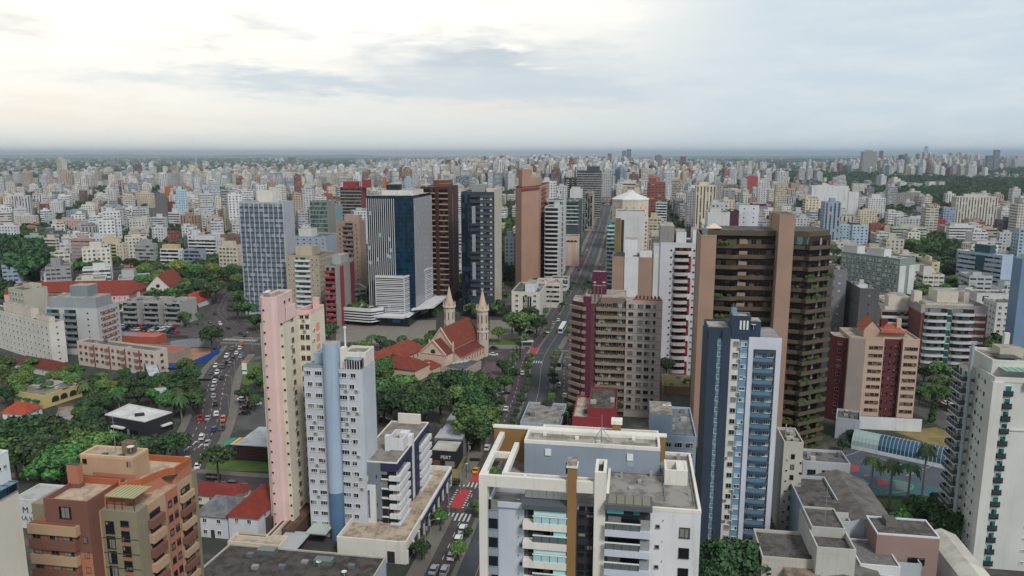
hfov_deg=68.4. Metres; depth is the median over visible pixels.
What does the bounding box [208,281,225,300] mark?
broadleaf tree
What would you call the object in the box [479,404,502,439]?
broadleaf tree
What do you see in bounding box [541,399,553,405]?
broadleaf tree
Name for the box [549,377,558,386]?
broadleaf tree
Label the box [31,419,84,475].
broadleaf tree
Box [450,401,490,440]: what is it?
broadleaf tree
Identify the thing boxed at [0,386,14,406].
broadleaf tree
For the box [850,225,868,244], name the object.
apartment tower
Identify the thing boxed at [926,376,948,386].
broadleaf tree
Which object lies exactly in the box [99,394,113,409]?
broadleaf tree
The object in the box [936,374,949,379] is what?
palm tree
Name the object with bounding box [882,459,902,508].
palm tree
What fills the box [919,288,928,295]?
broadleaf tree
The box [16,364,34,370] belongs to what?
broadleaf tree
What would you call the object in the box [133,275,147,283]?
broadleaf tree
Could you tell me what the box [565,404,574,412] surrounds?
broadleaf tree
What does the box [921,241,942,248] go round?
broadleaf tree
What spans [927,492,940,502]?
broadleaf tree
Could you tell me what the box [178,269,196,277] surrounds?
araucaria tree
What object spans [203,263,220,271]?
broadleaf tree
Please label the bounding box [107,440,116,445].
broadleaf tree
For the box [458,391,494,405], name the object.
broadleaf tree
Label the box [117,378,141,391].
broadleaf tree
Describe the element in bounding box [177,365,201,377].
broadleaf tree
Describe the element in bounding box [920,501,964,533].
broadleaf tree
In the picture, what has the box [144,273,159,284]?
broadleaf tree
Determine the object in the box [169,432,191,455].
broadleaf tree
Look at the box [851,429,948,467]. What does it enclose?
glass gallery
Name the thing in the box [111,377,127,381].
broadleaf tree
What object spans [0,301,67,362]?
hotel
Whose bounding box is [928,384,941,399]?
palm tree
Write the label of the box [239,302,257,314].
broadleaf tree
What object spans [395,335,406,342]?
palm tree
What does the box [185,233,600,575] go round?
road markings
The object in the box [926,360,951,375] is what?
broadleaf tree
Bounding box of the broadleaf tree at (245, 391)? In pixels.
[234,386,253,404]
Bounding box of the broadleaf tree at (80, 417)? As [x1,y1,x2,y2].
[71,412,98,421]
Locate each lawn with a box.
[205,460,268,470]
[232,362,259,385]
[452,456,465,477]
[489,340,520,344]
[877,498,927,510]
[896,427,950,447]
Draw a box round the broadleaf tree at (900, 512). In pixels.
[889,506,913,518]
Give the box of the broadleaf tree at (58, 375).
[52,370,69,379]
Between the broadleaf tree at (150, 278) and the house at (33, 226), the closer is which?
the broadleaf tree at (150, 278)
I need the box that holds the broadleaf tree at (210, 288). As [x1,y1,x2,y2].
[199,282,223,304]
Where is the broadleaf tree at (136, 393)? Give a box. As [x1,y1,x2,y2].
[125,387,149,404]
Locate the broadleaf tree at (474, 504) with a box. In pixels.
[469,500,478,516]
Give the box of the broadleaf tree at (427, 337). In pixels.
[423,334,433,342]
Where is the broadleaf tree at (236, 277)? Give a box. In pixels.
[229,272,242,281]
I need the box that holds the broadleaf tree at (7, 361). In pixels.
[0,355,17,367]
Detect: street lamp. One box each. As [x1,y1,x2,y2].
[430,518,439,554]
[460,463,467,495]
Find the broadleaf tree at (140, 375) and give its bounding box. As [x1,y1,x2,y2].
[131,371,147,386]
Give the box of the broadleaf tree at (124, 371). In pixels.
[117,367,131,376]
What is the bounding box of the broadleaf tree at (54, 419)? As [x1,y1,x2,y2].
[45,414,68,423]
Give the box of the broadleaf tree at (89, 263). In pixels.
[85,259,103,266]
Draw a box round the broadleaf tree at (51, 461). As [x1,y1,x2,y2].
[19,440,83,484]
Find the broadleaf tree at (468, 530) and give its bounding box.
[463,527,473,536]
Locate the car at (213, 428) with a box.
[210,426,216,431]
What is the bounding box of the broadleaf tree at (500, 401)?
[492,396,505,405]
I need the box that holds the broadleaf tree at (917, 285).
[913,282,924,289]
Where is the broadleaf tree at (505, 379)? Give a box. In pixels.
[495,374,513,390]
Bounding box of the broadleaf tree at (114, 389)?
[107,386,127,401]
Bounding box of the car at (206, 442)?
[204,439,210,446]
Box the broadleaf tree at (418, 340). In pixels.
[411,338,423,343]
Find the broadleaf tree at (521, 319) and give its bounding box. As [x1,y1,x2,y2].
[507,311,536,332]
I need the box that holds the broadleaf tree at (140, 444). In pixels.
[136,436,158,453]
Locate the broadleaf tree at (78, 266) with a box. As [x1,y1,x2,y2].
[73,261,85,273]
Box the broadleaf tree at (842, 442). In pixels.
[837,439,850,451]
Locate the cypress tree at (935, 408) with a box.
[932,392,937,422]
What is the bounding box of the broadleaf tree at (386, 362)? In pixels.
[374,356,393,368]
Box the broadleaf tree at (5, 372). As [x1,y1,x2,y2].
[0,367,18,383]
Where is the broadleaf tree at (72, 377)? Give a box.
[61,371,81,383]
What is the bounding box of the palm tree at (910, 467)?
[898,462,921,509]
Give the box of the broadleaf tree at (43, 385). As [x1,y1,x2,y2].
[40,382,54,388]
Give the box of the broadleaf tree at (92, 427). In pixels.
[82,424,105,431]
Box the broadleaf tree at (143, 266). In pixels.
[135,263,150,269]
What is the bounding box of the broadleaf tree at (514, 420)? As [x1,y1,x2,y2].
[508,417,518,424]
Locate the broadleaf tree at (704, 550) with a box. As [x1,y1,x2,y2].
[699,538,725,573]
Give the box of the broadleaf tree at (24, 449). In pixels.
[6,434,64,483]
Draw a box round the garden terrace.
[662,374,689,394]
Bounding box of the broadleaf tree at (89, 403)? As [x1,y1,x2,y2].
[73,398,99,407]
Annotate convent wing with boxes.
[374,339,429,379]
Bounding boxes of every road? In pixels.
[9,206,952,575]
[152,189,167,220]
[456,206,610,575]
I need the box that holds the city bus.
[558,321,566,333]
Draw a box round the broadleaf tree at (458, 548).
[449,539,466,560]
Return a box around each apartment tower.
[0,212,38,225]
[0,223,19,234]
[0,449,28,575]
[11,192,18,207]
[15,192,32,214]
[21,171,33,185]
[24,233,44,243]
[40,204,49,209]
[44,212,55,224]
[44,234,59,249]
[52,191,66,198]
[56,157,66,181]
[58,217,80,230]
[60,170,68,181]
[66,209,87,218]
[67,191,79,200]
[70,235,94,260]
[77,172,82,180]
[79,190,87,202]
[90,233,104,241]
[98,217,116,236]
[102,174,107,180]
[102,207,122,238]
[107,188,116,203]
[109,200,116,207]
[114,172,121,179]
[132,164,141,172]
[132,215,152,228]
[134,239,157,261]
[136,190,155,207]
[141,170,150,174]
[152,214,167,227]
[152,225,166,241]
[154,172,170,185]
[164,185,182,196]
[167,202,175,210]
[167,231,178,241]
[168,208,182,227]
[170,165,178,171]
[175,186,187,214]
[180,212,200,233]
[198,190,213,228]
[214,195,221,213]
[220,187,233,224]
[223,206,228,230]
[227,192,241,229]
[236,289,325,540]
[239,190,295,314]
[240,188,252,200]
[254,183,265,199]
[268,187,280,199]
[275,184,286,199]
[282,326,377,548]
[285,244,333,317]
[288,157,297,166]
[290,192,303,228]
[300,187,314,209]
[305,167,315,174]
[310,199,335,232]
[314,195,326,199]
[324,253,354,327]
[329,196,339,202]
[335,203,342,220]
[336,184,342,195]
[336,214,367,288]
[350,208,366,236]
[368,187,379,193]
[382,177,386,188]
[420,179,458,307]
[456,176,471,188]
[458,191,461,213]
[458,214,460,226]
[461,184,501,314]
[505,231,514,275]
[507,194,514,200]
[515,169,548,284]
[542,177,556,197]
[544,201,561,277]
[545,198,565,275]
[557,184,567,197]
[557,188,562,197]
[565,177,576,197]
[566,198,581,257]
[568,270,662,417]
[570,187,582,214]
[577,166,601,217]
[585,191,593,230]
[606,219,615,287]
[612,188,648,248]
[615,209,644,252]
[621,185,637,193]
[623,180,635,187]
[627,149,630,157]
[647,178,664,216]
[648,212,661,233]
[650,176,659,181]
[655,155,661,166]
[657,222,697,375]
[666,185,670,201]
[671,178,681,210]
[673,198,683,218]
[676,192,685,201]
[680,157,685,165]
[685,188,694,235]
[689,211,836,448]
[693,182,715,228]
[696,306,781,543]
[697,184,738,188]
[700,218,704,228]
[704,172,708,181]
[710,199,727,209]
[713,180,722,199]
[722,197,734,208]
[723,188,741,198]
[725,188,734,199]
[735,202,765,225]
[744,175,757,193]
[757,180,768,202]
[767,188,773,201]
[771,181,777,187]
[773,182,787,208]
[775,170,788,187]
[789,183,800,188]
[802,195,818,213]
[808,185,839,207]
[811,179,821,184]
[818,208,820,220]
[819,198,841,243]
[820,264,846,393]
[837,185,848,208]
[839,224,849,239]
[843,279,879,327]
[847,192,858,214]
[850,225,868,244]
[851,183,866,192]
[856,208,877,224]
[860,150,876,171]
[865,194,885,213]
[868,222,883,242]
[879,151,883,158]
[883,225,890,231]
[885,184,897,205]
[890,224,926,237]
[894,218,919,226]
[896,192,922,205]
[920,204,938,232]
[935,332,1023,570]
[937,219,945,231]
[941,207,955,222]
[946,223,974,240]
[951,194,997,227]
[981,226,997,237]
[985,155,993,169]
[992,150,999,169]
[997,230,1011,252]
[1005,257,1023,347]
[1007,199,1023,231]
[1016,155,1023,166]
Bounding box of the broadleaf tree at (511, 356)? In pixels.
[509,353,517,359]
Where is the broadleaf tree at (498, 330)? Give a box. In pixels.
[490,326,505,342]
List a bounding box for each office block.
[337,413,451,564]
[340,179,371,218]
[566,234,579,265]
[864,515,939,575]
[956,243,1013,284]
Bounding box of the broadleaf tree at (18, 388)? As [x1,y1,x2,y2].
[12,383,27,395]
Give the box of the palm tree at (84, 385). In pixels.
[75,380,93,396]
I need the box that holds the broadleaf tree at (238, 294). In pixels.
[230,289,246,312]
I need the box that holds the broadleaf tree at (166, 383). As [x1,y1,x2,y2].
[160,378,175,388]
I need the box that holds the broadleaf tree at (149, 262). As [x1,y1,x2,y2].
[134,261,152,266]
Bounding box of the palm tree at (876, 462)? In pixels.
[861,456,884,489]
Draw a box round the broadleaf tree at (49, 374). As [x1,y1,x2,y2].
[45,370,56,378]
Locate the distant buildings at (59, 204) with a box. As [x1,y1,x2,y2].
[0,167,1023,231]
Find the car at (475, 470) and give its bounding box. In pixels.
[472,467,479,473]
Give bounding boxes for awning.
[220,437,243,444]
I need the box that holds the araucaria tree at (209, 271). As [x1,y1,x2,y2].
[197,268,215,275]
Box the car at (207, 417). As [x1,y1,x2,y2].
[205,415,210,420]
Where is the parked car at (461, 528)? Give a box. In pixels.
[458,524,467,533]
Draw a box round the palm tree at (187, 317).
[182,314,191,328]
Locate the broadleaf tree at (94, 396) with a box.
[82,391,109,406]
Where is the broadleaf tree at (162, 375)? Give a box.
[153,372,171,379]
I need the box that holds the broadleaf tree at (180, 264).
[165,259,188,269]
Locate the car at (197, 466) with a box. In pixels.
[194,463,201,468]
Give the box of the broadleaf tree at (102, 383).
[94,378,111,388]
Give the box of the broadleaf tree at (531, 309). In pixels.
[520,306,539,328]
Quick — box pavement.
[11,206,953,575]
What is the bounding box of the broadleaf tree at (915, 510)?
[908,502,932,522]
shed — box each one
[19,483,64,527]
[442,359,480,372]
[520,402,566,425]
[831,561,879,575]
[850,538,900,575]
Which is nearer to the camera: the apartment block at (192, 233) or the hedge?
the hedge
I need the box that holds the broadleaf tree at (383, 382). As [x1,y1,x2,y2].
[375,376,402,421]
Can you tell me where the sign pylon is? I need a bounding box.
[241,361,246,373]
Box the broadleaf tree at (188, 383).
[173,377,200,405]
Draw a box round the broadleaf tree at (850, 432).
[846,429,853,441]
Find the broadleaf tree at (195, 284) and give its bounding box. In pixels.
[190,278,207,289]
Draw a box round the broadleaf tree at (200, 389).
[185,386,206,408]
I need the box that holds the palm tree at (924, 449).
[915,443,938,495]
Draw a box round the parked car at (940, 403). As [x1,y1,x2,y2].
[932,401,944,405]
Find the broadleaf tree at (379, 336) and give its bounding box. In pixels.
[374,335,386,349]
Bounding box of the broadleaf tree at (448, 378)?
[437,369,470,404]
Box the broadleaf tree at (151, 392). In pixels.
[144,388,160,406]
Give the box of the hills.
[0,154,1015,158]
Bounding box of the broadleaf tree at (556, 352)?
[552,349,560,357]
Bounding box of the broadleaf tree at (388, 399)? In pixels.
[376,388,404,421]
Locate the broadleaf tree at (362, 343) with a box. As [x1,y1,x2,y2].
[355,340,370,345]
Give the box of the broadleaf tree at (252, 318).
[247,313,260,330]
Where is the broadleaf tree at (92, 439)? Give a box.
[80,429,118,449]
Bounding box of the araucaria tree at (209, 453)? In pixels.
[197,444,236,482]
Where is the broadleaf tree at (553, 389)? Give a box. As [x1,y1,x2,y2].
[549,387,556,392]
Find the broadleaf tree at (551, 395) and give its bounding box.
[547,392,556,399]
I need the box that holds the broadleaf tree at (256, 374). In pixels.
[246,369,262,389]
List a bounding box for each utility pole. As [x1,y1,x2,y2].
[420,521,429,559]
[448,479,450,513]
[465,441,471,472]
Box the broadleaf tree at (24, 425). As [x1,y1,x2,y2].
[0,413,46,467]
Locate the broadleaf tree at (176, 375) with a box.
[167,369,193,382]
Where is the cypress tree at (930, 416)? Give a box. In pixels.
[927,393,934,424]
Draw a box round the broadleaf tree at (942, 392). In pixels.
[933,386,955,410]
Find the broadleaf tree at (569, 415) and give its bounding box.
[561,412,572,419]
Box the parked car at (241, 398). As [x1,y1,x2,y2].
[237,396,247,400]
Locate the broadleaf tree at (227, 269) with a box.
[222,265,236,282]
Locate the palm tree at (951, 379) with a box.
[947,377,957,386]
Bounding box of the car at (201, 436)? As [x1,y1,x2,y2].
[198,434,205,439]
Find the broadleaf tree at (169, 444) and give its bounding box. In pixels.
[155,433,180,454]
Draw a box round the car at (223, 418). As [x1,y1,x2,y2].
[220,415,225,421]
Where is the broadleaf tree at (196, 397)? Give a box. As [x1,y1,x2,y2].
[178,391,204,415]
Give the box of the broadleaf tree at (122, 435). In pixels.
[115,432,131,444]
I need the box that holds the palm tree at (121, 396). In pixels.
[111,392,126,407]
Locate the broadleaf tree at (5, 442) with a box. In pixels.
[0,434,25,479]
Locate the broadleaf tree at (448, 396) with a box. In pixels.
[435,389,457,423]
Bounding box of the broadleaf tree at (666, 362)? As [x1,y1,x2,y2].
[660,357,675,373]
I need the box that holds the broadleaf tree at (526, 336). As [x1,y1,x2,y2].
[519,333,529,340]
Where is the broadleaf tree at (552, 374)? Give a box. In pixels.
[547,372,557,377]
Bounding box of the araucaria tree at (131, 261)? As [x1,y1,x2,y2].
[121,258,139,267]
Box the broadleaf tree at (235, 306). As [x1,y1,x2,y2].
[226,301,246,319]
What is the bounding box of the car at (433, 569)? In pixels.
[428,564,439,575]
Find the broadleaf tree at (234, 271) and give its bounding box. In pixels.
[227,268,242,281]
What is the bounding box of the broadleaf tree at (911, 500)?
[901,494,925,517]
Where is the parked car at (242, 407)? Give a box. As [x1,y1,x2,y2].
[240,405,251,409]
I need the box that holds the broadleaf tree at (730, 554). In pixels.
[708,537,771,575]
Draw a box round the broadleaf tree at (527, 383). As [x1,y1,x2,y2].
[523,380,531,388]
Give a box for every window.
[32,534,40,538]
[34,549,42,553]
[36,564,44,568]
[49,535,57,540]
[51,550,59,555]
[52,395,58,401]
[53,565,61,570]
[58,506,71,518]
[60,393,67,399]
[62,536,72,541]
[64,552,74,556]
[66,567,76,571]
[70,390,76,396]
[83,536,87,543]
[105,521,114,533]
[106,536,116,548]
[108,551,117,563]
[109,565,118,575]
[120,520,128,526]
[121,531,129,537]
[122,536,130,541]
[123,546,130,552]
[123,551,131,556]
[124,561,132,567]
[125,565,133,571]
[149,506,160,518]
[151,524,161,533]
[152,538,162,547]
[153,552,164,562]
[155,567,165,575]
[168,499,172,507]
[177,537,180,545]
[181,483,189,495]
[182,498,191,508]
[183,512,191,522]
[184,526,193,536]
[185,539,193,549]
[186,553,195,563]
[187,566,196,575]
[304,370,310,374]
[307,436,313,440]
[308,403,314,408]
[310,500,316,504]
[311,468,317,472]
[314,371,321,375]
[315,382,321,386]
[315,393,322,397]
[316,404,322,408]
[316,415,323,419]
[317,426,324,430]
[318,437,324,441]
[318,447,324,451]
[318,458,325,462]
[319,469,326,473]
[320,479,326,484]
[320,490,327,494]
[321,500,327,505]
[321,511,328,515]
[339,373,346,377]
[339,384,346,388]
[340,395,347,399]
[340,406,347,410]
[341,417,348,421]
[341,428,348,432]
[342,439,348,443]
[342,449,349,454]
[343,460,349,465]
[343,471,350,475]
[344,482,350,486]
[344,492,351,497]
[344,503,351,507]
[345,513,351,518]
[349,384,354,388]
[350,373,355,377]
[350,417,355,422]
[353,493,358,497]
[354,472,359,476]
[354,514,359,518]
[488,499,497,510]
[488,518,497,529]
[488,537,497,547]
[488,556,497,566]
[528,509,551,518]
[528,530,551,537]
[528,549,550,555]
[528,568,551,574]
[578,525,584,530]
[578,544,584,549]
[578,563,584,568]
[579,506,585,511]
[586,526,592,531]
[586,545,592,550]
[586,553,592,557]
[586,564,592,569]
[587,506,593,512]
[607,556,636,563]
[608,516,638,523]
[608,536,637,543]
[624,511,639,514]
[644,222,647,246]
[674,442,681,447]
[678,548,688,558]
[678,568,687,575]
[679,527,689,538]
[685,443,692,448]
[714,301,734,306]
[714,311,729,315]
[715,280,735,285]
[715,291,734,296]
[716,260,736,264]
[716,270,735,275]
[717,239,737,243]
[717,249,736,254]
[725,494,730,498]
[726,472,731,477]
[728,440,733,445]
[729,419,734,423]
[730,397,735,401]
[732,364,737,368]
[733,341,738,346]
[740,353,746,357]
[744,302,769,306]
[745,281,770,286]
[745,291,769,296]
[746,271,771,275]
[747,250,772,254]
[747,260,771,265]
[748,239,773,243]
[749,312,768,317]
[754,375,760,379]
[765,387,771,391]
[782,414,794,420]
[783,395,796,400]
[783,405,795,411]
[784,385,796,390]
[785,365,798,370]
[785,375,797,380]
[786,355,798,360]
[787,334,800,340]
[787,345,799,350]
[788,324,801,329]
[789,304,802,309]
[789,314,801,319]
[790,293,803,298]
[791,283,803,287]
[792,262,805,266]
[792,272,804,277]
[793,251,806,256]
[800,425,805,431]
[801,405,807,411]
[803,413,815,447]
[804,365,810,371]
[805,344,811,350]
[806,334,812,340]
[807,324,813,330]
[807,469,815,474]
[808,303,814,309]
[810,403,816,409]
[811,262,817,267]
[812,251,818,256]
[813,240,819,245]
[813,363,819,369]
[813,373,818,379]
[815,343,820,349]
[816,322,822,328]
[816,332,821,338]
[818,302,823,307]
[819,281,825,287]
[821,260,827,266]
[822,239,828,244]
[822,250,827,255]
[907,557,924,565]
[985,556,991,560]
[986,544,992,549]
[987,532,993,537]
[989,520,995,525]
[990,509,996,513]
[992,497,998,501]
[993,485,999,489]
[995,472,1001,477]
[996,460,1002,465]
[998,448,1004,453]
[999,436,1005,440]
[1000,423,1007,428]
[1002,411,1008,416]
[1003,398,1010,403]
[1005,386,1011,390]
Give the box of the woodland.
[0,234,55,275]
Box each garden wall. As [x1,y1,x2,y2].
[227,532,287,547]
[859,416,921,431]
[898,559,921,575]
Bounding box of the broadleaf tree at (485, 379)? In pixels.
[473,372,499,390]
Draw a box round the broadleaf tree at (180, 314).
[177,311,191,325]
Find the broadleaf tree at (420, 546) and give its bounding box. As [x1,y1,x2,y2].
[410,538,430,560]
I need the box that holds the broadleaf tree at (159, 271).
[149,268,164,274]
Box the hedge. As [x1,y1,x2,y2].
[452,478,462,483]
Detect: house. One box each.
[0,402,42,418]
[15,355,70,375]
[27,225,37,231]
[188,291,211,306]
[197,481,252,504]
[199,495,244,538]
[226,484,270,537]
[424,359,440,372]
[753,528,819,575]
[788,475,850,537]
[798,487,855,575]
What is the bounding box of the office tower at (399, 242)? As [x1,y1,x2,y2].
[344,184,446,326]
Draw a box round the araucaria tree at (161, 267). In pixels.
[154,266,169,269]
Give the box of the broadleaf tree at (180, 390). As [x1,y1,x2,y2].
[171,388,185,408]
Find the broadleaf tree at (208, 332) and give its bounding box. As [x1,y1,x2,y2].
[198,325,225,351]
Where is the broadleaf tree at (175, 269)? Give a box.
[163,267,179,272]
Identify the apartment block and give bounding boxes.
[1,259,27,281]
[8,282,47,313]
[27,416,204,575]
[40,267,45,281]
[42,227,64,242]
[45,257,74,281]
[45,283,121,353]
[47,292,65,305]
[50,249,72,262]
[51,219,66,233]
[60,238,71,250]
[61,234,79,239]
[71,230,90,237]
[74,221,97,236]
[75,273,106,280]
[77,219,98,232]
[77,338,168,372]
[81,241,113,279]
[82,262,111,279]
[102,234,127,264]
[118,268,149,279]
[122,296,154,323]
[124,233,146,258]
[129,216,148,235]
[130,228,145,233]
[143,296,174,324]
[160,244,183,263]
[163,297,197,325]
[181,223,196,237]
[183,234,187,248]
[183,248,205,262]
[187,229,203,247]
[188,234,223,255]
[206,214,222,232]
[210,218,223,232]
[210,231,224,235]
[218,241,241,275]
[220,232,240,244]
[229,217,238,229]
[230,220,239,233]
[295,227,336,254]
[299,224,310,228]
[355,283,366,299]
[459,227,460,248]
[459,249,461,261]
[459,262,461,284]
[479,417,700,575]
[512,279,545,314]
[572,395,600,426]
[588,386,617,427]
[612,237,658,297]
[648,232,658,248]
[649,401,696,472]
[651,237,658,252]
[655,202,666,221]
[705,207,729,225]
[727,208,738,225]
[758,216,768,225]
[771,424,803,530]
[801,448,850,475]
[811,221,819,226]
[823,315,919,420]
[831,239,856,255]
[840,211,854,222]
[840,221,850,239]
[841,244,915,294]
[847,222,861,224]
[865,243,891,253]
[870,231,889,243]
[877,294,908,330]
[878,292,902,305]
[881,233,903,253]
[893,249,918,257]
[902,227,920,250]
[907,287,987,369]
[914,263,933,280]
[916,255,939,271]
[916,265,944,286]
[938,222,954,231]
[951,285,976,291]
[958,270,992,289]
[961,218,984,225]
[961,240,998,252]
[963,221,980,227]
[965,227,987,241]
[983,297,1007,343]
[988,237,1001,252]
[991,279,1009,292]
[994,216,1008,231]
[1010,228,1023,256]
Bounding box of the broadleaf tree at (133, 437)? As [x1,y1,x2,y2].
[117,434,141,446]
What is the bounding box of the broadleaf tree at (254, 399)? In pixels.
[247,394,262,411]
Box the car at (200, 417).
[197,414,203,420]
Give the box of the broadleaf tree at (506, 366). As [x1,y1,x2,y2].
[501,363,518,384]
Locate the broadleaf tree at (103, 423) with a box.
[82,417,107,431]
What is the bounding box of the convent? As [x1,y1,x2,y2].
[2,268,182,301]
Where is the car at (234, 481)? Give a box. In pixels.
[227,480,242,483]
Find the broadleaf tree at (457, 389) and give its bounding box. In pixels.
[447,385,463,402]
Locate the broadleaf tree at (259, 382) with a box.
[255,377,263,390]
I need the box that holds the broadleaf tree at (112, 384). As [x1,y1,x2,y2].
[106,381,119,397]
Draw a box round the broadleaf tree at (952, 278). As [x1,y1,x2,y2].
[947,275,957,281]
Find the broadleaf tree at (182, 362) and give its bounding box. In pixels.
[175,358,197,368]
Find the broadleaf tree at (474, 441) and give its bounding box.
[471,438,484,449]
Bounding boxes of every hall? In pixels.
[31,380,63,387]
[809,469,888,538]
[935,528,989,575]
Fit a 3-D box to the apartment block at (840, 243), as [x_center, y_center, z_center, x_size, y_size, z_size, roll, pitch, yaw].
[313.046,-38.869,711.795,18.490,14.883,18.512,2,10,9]
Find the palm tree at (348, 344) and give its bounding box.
[346,342,356,347]
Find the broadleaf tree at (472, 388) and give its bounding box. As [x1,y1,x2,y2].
[462,383,485,396]
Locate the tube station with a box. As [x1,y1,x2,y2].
[555,352,564,369]
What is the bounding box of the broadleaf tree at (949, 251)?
[940,249,956,254]
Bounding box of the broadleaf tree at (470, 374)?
[464,370,474,385]
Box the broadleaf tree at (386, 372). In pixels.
[375,366,394,377]
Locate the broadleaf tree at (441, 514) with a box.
[430,507,448,525]
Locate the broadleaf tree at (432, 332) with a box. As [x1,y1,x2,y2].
[427,330,436,335]
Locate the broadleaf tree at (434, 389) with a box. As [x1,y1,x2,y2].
[402,380,444,421]
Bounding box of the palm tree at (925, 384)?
[918,382,931,399]
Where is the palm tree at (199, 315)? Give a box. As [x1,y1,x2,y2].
[195,313,203,324]
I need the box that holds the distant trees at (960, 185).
[0,158,1023,343]
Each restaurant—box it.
[13,379,81,408]
[105,404,172,436]
[233,427,267,461]
[430,413,472,468]
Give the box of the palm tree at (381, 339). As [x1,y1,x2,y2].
[376,338,385,348]
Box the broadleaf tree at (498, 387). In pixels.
[485,381,504,396]
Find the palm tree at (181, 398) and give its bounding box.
[171,393,189,420]
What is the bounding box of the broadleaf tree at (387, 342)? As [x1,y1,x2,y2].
[381,339,396,346]
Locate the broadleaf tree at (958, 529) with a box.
[938,522,962,535]
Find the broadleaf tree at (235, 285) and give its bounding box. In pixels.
[227,281,243,301]
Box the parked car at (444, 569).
[439,564,449,575]
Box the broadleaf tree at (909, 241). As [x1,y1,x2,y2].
[904,238,921,245]
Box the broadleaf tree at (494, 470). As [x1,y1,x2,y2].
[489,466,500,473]
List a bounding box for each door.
[211,530,214,537]
[387,551,394,562]
[433,460,439,465]
[627,461,633,466]
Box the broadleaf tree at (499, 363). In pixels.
[496,359,508,373]
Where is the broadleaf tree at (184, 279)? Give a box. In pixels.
[179,277,190,282]
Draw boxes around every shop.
[56,406,74,420]
[121,331,166,344]
[142,344,190,361]
[144,363,173,415]
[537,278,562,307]
[551,275,569,290]
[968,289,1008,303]
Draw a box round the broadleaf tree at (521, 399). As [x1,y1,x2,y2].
[516,396,526,406]
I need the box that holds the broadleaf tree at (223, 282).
[216,280,226,296]
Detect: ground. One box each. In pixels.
[0,156,1023,575]
[121,322,217,336]
[168,348,213,362]
[236,394,265,429]
[481,362,502,384]
[845,448,945,495]
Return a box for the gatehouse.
[835,408,860,439]
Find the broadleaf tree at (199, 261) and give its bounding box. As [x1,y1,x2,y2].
[191,259,207,264]
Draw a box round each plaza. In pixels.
[336,320,435,352]
[488,320,532,348]
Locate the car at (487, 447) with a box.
[484,444,490,450]
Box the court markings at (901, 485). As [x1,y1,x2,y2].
[849,451,944,492]
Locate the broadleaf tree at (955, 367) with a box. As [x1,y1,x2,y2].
[952,364,958,369]
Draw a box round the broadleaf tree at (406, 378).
[391,374,419,412]
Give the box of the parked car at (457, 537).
[453,534,462,541]
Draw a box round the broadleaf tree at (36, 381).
[29,376,45,384]
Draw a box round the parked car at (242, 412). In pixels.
[239,410,250,414]
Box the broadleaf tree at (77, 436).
[59,426,95,443]
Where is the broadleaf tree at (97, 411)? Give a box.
[85,406,108,418]
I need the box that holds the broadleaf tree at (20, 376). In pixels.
[4,368,33,386]
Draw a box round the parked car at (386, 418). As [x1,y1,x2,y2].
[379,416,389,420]
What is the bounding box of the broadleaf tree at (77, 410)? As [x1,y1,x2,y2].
[70,405,89,415]
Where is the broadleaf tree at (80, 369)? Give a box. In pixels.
[67,364,85,374]
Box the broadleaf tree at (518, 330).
[514,326,522,334]
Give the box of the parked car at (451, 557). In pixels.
[447,551,456,560]
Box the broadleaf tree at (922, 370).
[917,365,932,381]
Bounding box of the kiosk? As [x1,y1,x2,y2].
[521,340,532,346]
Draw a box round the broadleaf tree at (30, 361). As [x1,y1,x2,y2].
[22,358,39,365]
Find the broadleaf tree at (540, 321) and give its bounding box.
[528,314,547,337]
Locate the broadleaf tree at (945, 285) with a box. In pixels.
[939,284,951,287]
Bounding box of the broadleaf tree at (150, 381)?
[139,375,161,397]
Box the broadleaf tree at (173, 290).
[164,288,177,293]
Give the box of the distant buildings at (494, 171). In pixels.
[0,151,1023,192]
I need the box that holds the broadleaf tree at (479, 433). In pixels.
[463,423,493,451]
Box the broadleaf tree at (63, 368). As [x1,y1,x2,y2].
[58,366,68,370]
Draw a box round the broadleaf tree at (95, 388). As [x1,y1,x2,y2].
[79,384,99,394]
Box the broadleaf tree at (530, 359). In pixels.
[526,357,534,363]
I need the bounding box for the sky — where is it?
[0,0,1023,155]
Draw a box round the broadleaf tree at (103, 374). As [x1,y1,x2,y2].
[95,371,108,389]
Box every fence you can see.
[168,346,219,368]
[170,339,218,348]
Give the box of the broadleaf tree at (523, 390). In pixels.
[520,388,528,396]
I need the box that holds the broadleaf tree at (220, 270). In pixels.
[217,267,224,279]
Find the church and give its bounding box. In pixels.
[420,283,488,370]
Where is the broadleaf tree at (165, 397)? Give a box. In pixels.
[154,389,175,405]
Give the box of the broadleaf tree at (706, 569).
[698,557,743,575]
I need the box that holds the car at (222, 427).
[219,424,225,430]
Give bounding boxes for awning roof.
[236,494,247,496]
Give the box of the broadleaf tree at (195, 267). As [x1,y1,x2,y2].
[185,263,204,277]
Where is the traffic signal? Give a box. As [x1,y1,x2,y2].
[466,458,479,477]
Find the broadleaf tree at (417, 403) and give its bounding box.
[393,391,435,419]
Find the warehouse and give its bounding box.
[204,543,386,575]
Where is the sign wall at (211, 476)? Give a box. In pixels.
[206,473,220,479]
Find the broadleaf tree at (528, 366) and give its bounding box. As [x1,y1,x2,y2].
[523,363,531,373]
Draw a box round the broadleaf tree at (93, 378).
[77,375,100,384]
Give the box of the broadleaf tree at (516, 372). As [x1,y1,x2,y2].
[510,368,520,385]
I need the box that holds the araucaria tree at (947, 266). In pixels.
[940,263,956,275]
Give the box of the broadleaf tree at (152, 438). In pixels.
[144,433,162,454]
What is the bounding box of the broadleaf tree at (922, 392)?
[915,386,930,406]
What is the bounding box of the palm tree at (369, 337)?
[365,334,377,345]
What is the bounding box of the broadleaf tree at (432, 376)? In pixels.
[427,372,441,379]
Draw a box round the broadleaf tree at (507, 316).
[502,311,514,333]

